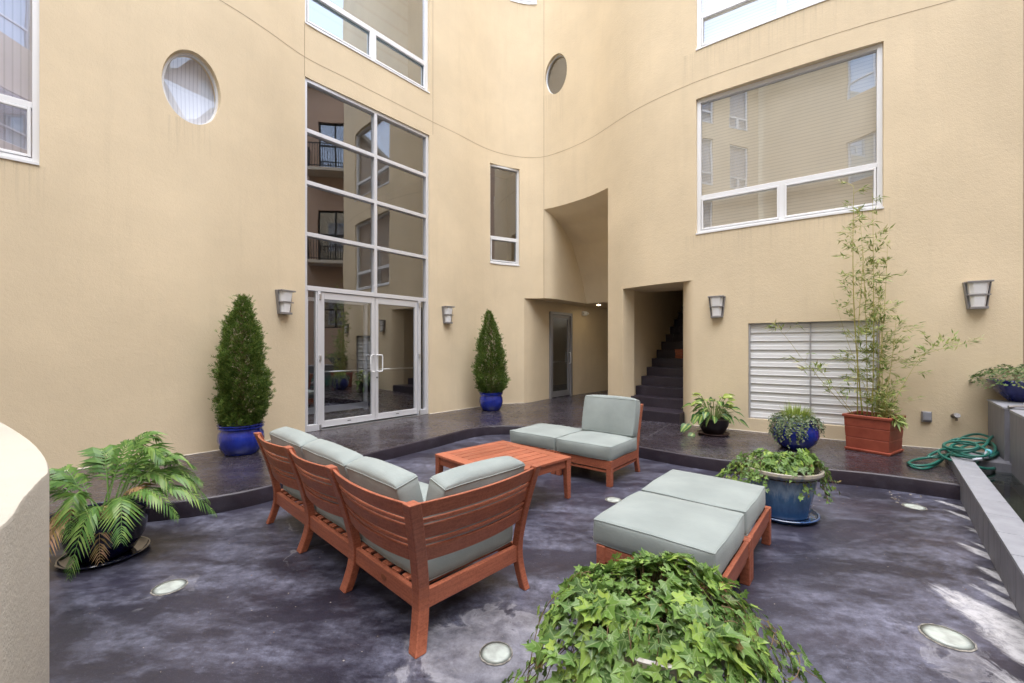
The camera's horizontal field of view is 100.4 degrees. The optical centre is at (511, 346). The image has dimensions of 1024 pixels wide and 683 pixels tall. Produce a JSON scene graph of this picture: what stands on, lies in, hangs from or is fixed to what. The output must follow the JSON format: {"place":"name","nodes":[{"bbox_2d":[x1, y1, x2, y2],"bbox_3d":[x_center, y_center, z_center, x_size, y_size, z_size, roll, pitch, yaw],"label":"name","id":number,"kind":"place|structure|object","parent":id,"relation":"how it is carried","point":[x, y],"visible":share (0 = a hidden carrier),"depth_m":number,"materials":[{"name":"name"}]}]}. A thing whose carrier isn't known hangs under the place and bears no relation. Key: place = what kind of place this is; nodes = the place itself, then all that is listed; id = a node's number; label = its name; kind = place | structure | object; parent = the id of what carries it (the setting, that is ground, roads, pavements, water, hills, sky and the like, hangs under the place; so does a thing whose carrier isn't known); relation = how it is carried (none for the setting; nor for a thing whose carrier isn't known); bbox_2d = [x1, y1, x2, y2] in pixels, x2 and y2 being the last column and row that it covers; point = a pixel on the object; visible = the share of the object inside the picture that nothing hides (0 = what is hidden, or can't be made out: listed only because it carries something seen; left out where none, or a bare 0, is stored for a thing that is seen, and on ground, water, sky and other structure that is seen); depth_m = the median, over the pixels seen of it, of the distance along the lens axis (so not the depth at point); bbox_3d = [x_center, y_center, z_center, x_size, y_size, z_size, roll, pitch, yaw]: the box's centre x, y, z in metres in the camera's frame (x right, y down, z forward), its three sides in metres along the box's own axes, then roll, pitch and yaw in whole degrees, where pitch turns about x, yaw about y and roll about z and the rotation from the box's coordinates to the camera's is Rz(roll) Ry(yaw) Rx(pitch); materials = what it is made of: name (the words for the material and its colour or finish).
{"place":"outdoors","nodes":[
{"label":"outdoors","id":0,"kind":"place"},
{"bbox_2d":[49,390,959,512],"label":"terrace floor","id":1,"kind":"structure","parent":0,"point":[217,472],"depth_m":5.83,"materials":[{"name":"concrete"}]},
{"bbox_2d":[207,294,276,456],"bbox_3d":[-3.304,0.324,5.236,0.744,1.972,0.765,0,0,-14],"label":"potted conifer","id":2,"kind":"object","parent":1,"relation":"on","point":[239,424],"visible":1,"depth_m":5.11,"materials":[{"name":"plant"}]},
{"bbox_2d":[470,309,509,410],"bbox_3d":[-0.435,0.264,8.770,0.841,2.093,0.862,0,0,-26],"label":"potted conifer","id":3,"kind":"object","parent":1,"relation":"on","point":[491,398],"visible":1,"depth_m":8.63,"materials":[{"name":"plant"}]},
{"bbox_2d":[681,393,748,436],"bbox_3d":[2.990,1.041,6.432,1.055,0.704,0.767,0,0,0],"label":"potted leafy plant","id":4,"kind":"object","parent":1,"relation":"on","point":[715,425],"visible":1,"depth_m":6.27,"materials":[{"name":"green plant"}]},
{"bbox_2d":[767,402,825,450],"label":"potted grass","id":5,"kind":"object","parent":1,"relation":"on","point":[794,428],"depth_m":5.36,"materials":[{"name":"ceramic"}]},
{"bbox_2d":[765,179,982,456],"bbox_3d":[4.251,-0.434,5.322,2.540,3.487,0.914,0,0,-3],"label":"potted bamboo","id":6,"kind":"object","parent":1,"relation":"on","point":[878,432],"visible":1,"depth_m":5.31,"materials":[{"name":"plant"}]},
{"bbox_2d":[906,433,998,469],"bbox_3d":[5.043,1.165,4.723,1.520,0.287,0.589,0,0,-19],"label":"garden hose","id":7,"kind":"object","parent":1,"relation":"on","point":[952,450],"visible":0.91,"depth_m":4.64,"materials":[{"name":"teal rubber"}]},
{"bbox_2d":[49,435,1023,682],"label":"ground","id":8,"kind":"structure","parent":0,"point":[107,624],"depth_m":2.44,"materials":[{"name":"concrete"}]},
{"bbox_2d":[0,422,48,682],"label":"parapet wall","id":9,"kind":"structure","parent":8,"relation":"on","point":[24,562],"depth_m":1.22,"materials":[{"name":"paint"}]},
{"bbox_2d":[49,431,216,581],"bbox_3d":[-2.770,1.051,3.077,1.214,0.828,0.905,0,0,0],"label":"potted palm","id":10,"kind":"object","parent":8,"relation":"on","point":[95,535],"visible":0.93,"depth_m":2.93,"materials":[{"name":"green plant"}]},
{"bbox_2d":[150,579,187,595],"bbox_3d":[-2.074,1.454,2.584,0.183,0.004,0.182,0,0,-21],"label":"floor light","id":11,"kind":"object","parent":8,"relation":"on","point":[169,587],"visible":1,"depth_m":2.57,"materials":[{"name":"white glass"}]},
{"bbox_2d":[253,426,540,658],"bbox_3d":[-0.969,1.055,2.978,2.340,0.809,0.924,0,0,44],"label":"sectional sofa","id":12,"kind":"object","parent":8,"relation":"on","point":[439,526],"visible":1,"depth_m":2.35,"materials":[{"name":"red wood"}]},
{"bbox_2d":[479,641,512,665],"bbox_3d":[-0.075,1.454,2.028,0.162,0.004,0.162,0,0,38],"label":"floor light","id":13,"kind":"object","parent":8,"relation":"on","point":[495,653],"visible":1,"depth_m":2.02,"materials":[{"name":"white glass"}]},
{"bbox_2d":[435,440,570,498],"bbox_3d":[-0.095,1.260,4.165,0.905,0.399,0.990,0,0,-43],"label":"coffee table","id":14,"kind":"object","parent":8,"relation":"on","point":[547,461],"visible":0.69,"depth_m":4.13,"materials":[{"name":"red wood"}]},
{"bbox_2d":[49,425,959,529],"bbox_3d":[-2.492,1.385,5.128,13.340,0.150,3.480,0,0,-5],"label":"step riser","id":15,"kind":"object","parent":8,"relation":"on","point":[230,501],"visible":0.5,"depth_m":4.42,"materials":[{"name":"concrete"}]},
{"bbox_2d":[0,0,1022,470],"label":"apartment building","id":16,"kind":"structure","parent":8,"relation":"on","point":[374,186],"depth_m":6.26,"materials":[{"name":"beige paint"}]},
{"bbox_2d":[0,0,38,165],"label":"window","id":17,"kind":"structure","parent":16,"relation":"in","point":[19,19],"depth_m":4.37,"materials":[{"name":"glass"}]},
{"bbox_2d":[162,52,217,124],"bbox_3d":[-3.983,-3.150,5.283,0.143,0.900,0.572,0,0,44],"label":"oval window","id":18,"kind":"structure","parent":16,"relation":"in","point":[187,88],"depth_m":5.32,"materials":[{"name":"glass"}]},
{"bbox_2d":[275,289,295,314],"bbox_3d":[-3.240,-0.635,6.115,0.131,0.344,0.249,0,0,23],"label":"wall lamp","id":19,"kind":"object","parent":16,"relation":"attached to","point":[283,300],"visible":1,"depth_m":6.06,"materials":[{"name":"white glass"}]},
{"bbox_2d":[321,292,374,426],"bbox_3d":[-2.698,0.208,7.065,0.187,2.134,0.958,0,0,40],"label":"entrance door","id":20,"kind":"structure","parent":16,"relation":"in","point":[325,296],"depth_m":7.14,"materials":[{"name":"silver metal"}]},
{"bbox_2d":[305,0,429,93],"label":"window","id":21,"kind":"structure","parent":16,"relation":"in","point":[392,34],"depth_m":8.16,"materials":[{"name":"glass"}]},
{"bbox_2d":[375,297,416,419],"bbox_3d":[-2.091,0.208,7.780,0.187,2.134,0.902,0,0,40],"label":"entrance door","id":22,"kind":"structure","parent":16,"relation":"in","point":[385,301],"depth_m":7.78,"materials":[{"name":"silver metal"}]},
{"bbox_2d":[442,306,454,323],"bbox_3d":[-1.272,-0.635,8.545,0.131,0.344,0.249,0,0,42],"label":"wall lamp","id":23,"kind":"object","parent":16,"relation":"attached to","point":[447,315],"visible":1,"depth_m":8.50,"materials":[{"name":"white glass"}]},
{"bbox_2d":[490,164,519,265],"bbox_3d":[-0.313,-2.988,9.997,0.790,2.252,0.697,0,0,-28],"label":"window","id":24,"kind":"structure","parent":16,"relation":"in","point":[504,183],"depth_m":10.31,"materials":[{"name":"glass"}]},
{"bbox_2d":[510,0,536,4],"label":"window","id":25,"kind":"structure","parent":16,"relation":"in","point":[528,2],"depth_m":9.90,"materials":[{"name":"white metal"}]},
{"bbox_2d":[546,55,566,93],"bbox_3d":[1.070,-6.195,9.789,0.669,0.920,0.146,0,0,37],"label":"oval window","id":26,"kind":"structure","parent":16,"relation":"in","point":[555,81],"depth_m":9.87,"materials":[{"name":"glass"}]},
{"bbox_2d":[552,314,570,396],"bbox_3d":[1.242,0.230,11.119,0.822,2.120,0.151,0,0,-43],"label":"passage door","id":27,"kind":"structure","parent":16,"relation":"in","point":[563,392],"depth_m":11.32,"materials":[{"name":"grey metal"}]},
{"bbox_2d":[581,311,588,315],"bbox_3d":[2.023,-0.920,11.827,0.105,0.120,0.242,0,0,43],"label":"emergency light","id":28,"kind":"object","parent":16,"relation":"attached to","point":[584,313],"visible":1,"depth_m":11.81,"materials":[{"name":"white metal"}]},
{"bbox_2d":[708,295,725,317],"bbox_3d":[3.265,-0.635,6.816,0.249,0.344,0.131,0,0,37],"label":"wall lamp","id":29,"kind":"object","parent":16,"relation":"attached to","point":[716,305],"visible":1,"depth_m":6.79,"materials":[{"name":"white glass"}]},
{"bbox_2d":[696,0,825,50],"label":"window","id":30,"kind":"structure","parent":16,"relation":"in","point":[717,20],"depth_m":6.87,"materials":[{"name":"glass"}]},
{"bbox_2d":[696,43,883,234],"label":"window","id":31,"kind":"structure","parent":16,"relation":"in","point":[774,149],"depth_m":6.43,"materials":[{"name":"glass"}]},
{"bbox_2d":[921,411,931,421],"bbox_3d":[5.348,0.905,5.503,0.100,0.135,0.049,0,0,27],"label":"outlet box","id":32,"kind":"object","parent":16,"relation":"attached to","point":[926,416],"visible":1,"depth_m":5.49,"materials":[{"name":"silver metal"}]},
{"bbox_2d":[950,413,960,420],"bbox_3d":[5.565,0.880,5.351,0.068,0.102,0.121,0,0,28],"label":"faucet","id":33,"kind":"object","parent":16,"relation":"attached to","point":[956,416],"visible":1,"depth_m":5.32,"materials":[{"name":"grey metal"}]},
{"bbox_2d":[962,280,993,308],"bbox_3d":[5.739,-0.635,5.250,0.249,0.344,0.131,0,0,29],"label":"wall lamp","id":34,"kind":"object","parent":16,"relation":"attached to","point":[977,294],"visible":1,"depth_m":5.23,"materials":[{"name":"white glass"}]},
{"bbox_2d":[510,423,582,473],"bbox_3d":[0.449,1.242,5.356,0.710,0.438,0.702,0,0,40],"label":"ottoman","id":35,"kind":"object","parent":8,"relation":"on","point":[543,436],"visible":0.62,"depth_m":5.15,"materials":[{"name":"grey fabric"}]},
{"bbox_2d":[556,395,642,486],"bbox_3d":[1.028,1.025,4.958,0.708,0.871,0.879,0,0,40],"label":"armless chair","id":36,"kind":"object","parent":8,"relation":"on","point":[609,435],"visible":0.99,"depth_m":4.87,"materials":[{"name":"grey fabric"}]},
{"bbox_2d":[605,497,620,502],"bbox_3d":[0.963,1.454,4.055,0.156,0.004,0.155,0,0,-25],"label":"floor light","id":37,"kind":"object","parent":8,"relation":"on","point":[614,499],"visible":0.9,"depth_m":4.05,"materials":[{"name":"white glass"}]},
{"bbox_2d":[502,547,825,682],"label":"potted ivy","id":38,"kind":"object","parent":8,"relation":"on","point":[643,616],"visible":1,"depth_m":1.41,"materials":[{"name":"green plant"}]},
{"bbox_2d":[593,491,750,591],"bbox_3d":[0.979,1.241,2.615,0.740,0.440,0.690,0,0,40],"label":"ottoman","id":39,"kind":"object","parent":8,"relation":"on","point":[649,522],"visible":0.81,"depth_m":2.48,"materials":[{"name":"grey fabric"}]},
{"bbox_2d":[641,469,770,581],"bbox_3d":[1.423,1.241,3.144,0.739,0.440,0.690,0,0,40],"label":"ottoman","id":40,"kind":"object","parent":8,"relation":"on","point":[747,500],"visible":0.56,"depth_m":3.02,"materials":[{"name":"grey fabric"}]},
{"bbox_2d":[715,448,840,525],"bbox_3d":[2.315,1.159,3.796,0.985,0.601,0.820,0,0,0],"label":"potted ivy","id":41,"kind":"object","parent":8,"relation":"on","point":[788,480],"visible":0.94,"depth_m":3.54,"materials":[{"name":"green plant"}]},
{"bbox_2d":[901,503,927,509],"bbox_3d":[3.659,1.454,3.881,0.175,0.004,0.176,0,0,-4],"label":"floor light","id":42,"kind":"object","parent":8,"relation":"on","point":[913,506],"visible":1,"depth_m":3.87,"materials":[{"name":"white glass"}]},
{"bbox_2d":[918,623,977,651],"bbox_3d":[2.178,1.454,2.139,0.212,0.004,0.212,0,0,-44],"label":"floor light","id":43,"kind":"object","parent":8,"relation":"on","point":[947,637],"visible":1,"depth_m":2.13,"materials":[{"name":"white glass"}]},
{"bbox_2d":[945,451,1023,622],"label":"tiled wall","id":44,"kind":"structure","parent":8,"relation":"on","point":[997,522],"depth_m":3.04,"materials":[{"name":"grey tile"}]},
{"bbox_2d":[987,399,1023,460],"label":"tiled pedestal","id":45,"kind":"object","parent":8,"relation":"on","point":[999,420],"visible":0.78,"depth_m":4.67,"materials":[{"name":"stone"}]},
{"bbox_2d":[968,364,1023,402],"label":"potted geranium","id":46,"kind":"object","parent":45,"relation":"on","point":[1011,390],"visible":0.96,"depth_m":4.90,"materials":[{"name":"green plant"}]},
{"bbox_2d":[1010,410,1023,484],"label":"tall tiled wall","id":47,"kind":"structure","parent":8,"relation":"on","point":[1017,439],"depth_m":4.16,"materials":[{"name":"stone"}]},
{"bbox_2d":[675,349,682,357],"bbox_3d":[3.510,0.147,8.816,0.210,0.190,0.190,0,0,-29],"label":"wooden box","id":48,"kind":"object","parent":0,"point":[679,352],"visible":0.67,"depth_m":8.75,"materials":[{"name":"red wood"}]},
{"bbox_2d":[981,469,1023,521],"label":"water","id":49,"kind":"structure","parent":0,"point":[1009,487],"depth_m":3.88,"materials":[{"name":"liquid"}]},
{"bbox_2d":[1023,0,1023,378],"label":"neighbour building","id":50,"kind":"structure","parent":0,"point":[1023,183],"depth_m":8.01,"materials":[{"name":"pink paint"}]}
]}

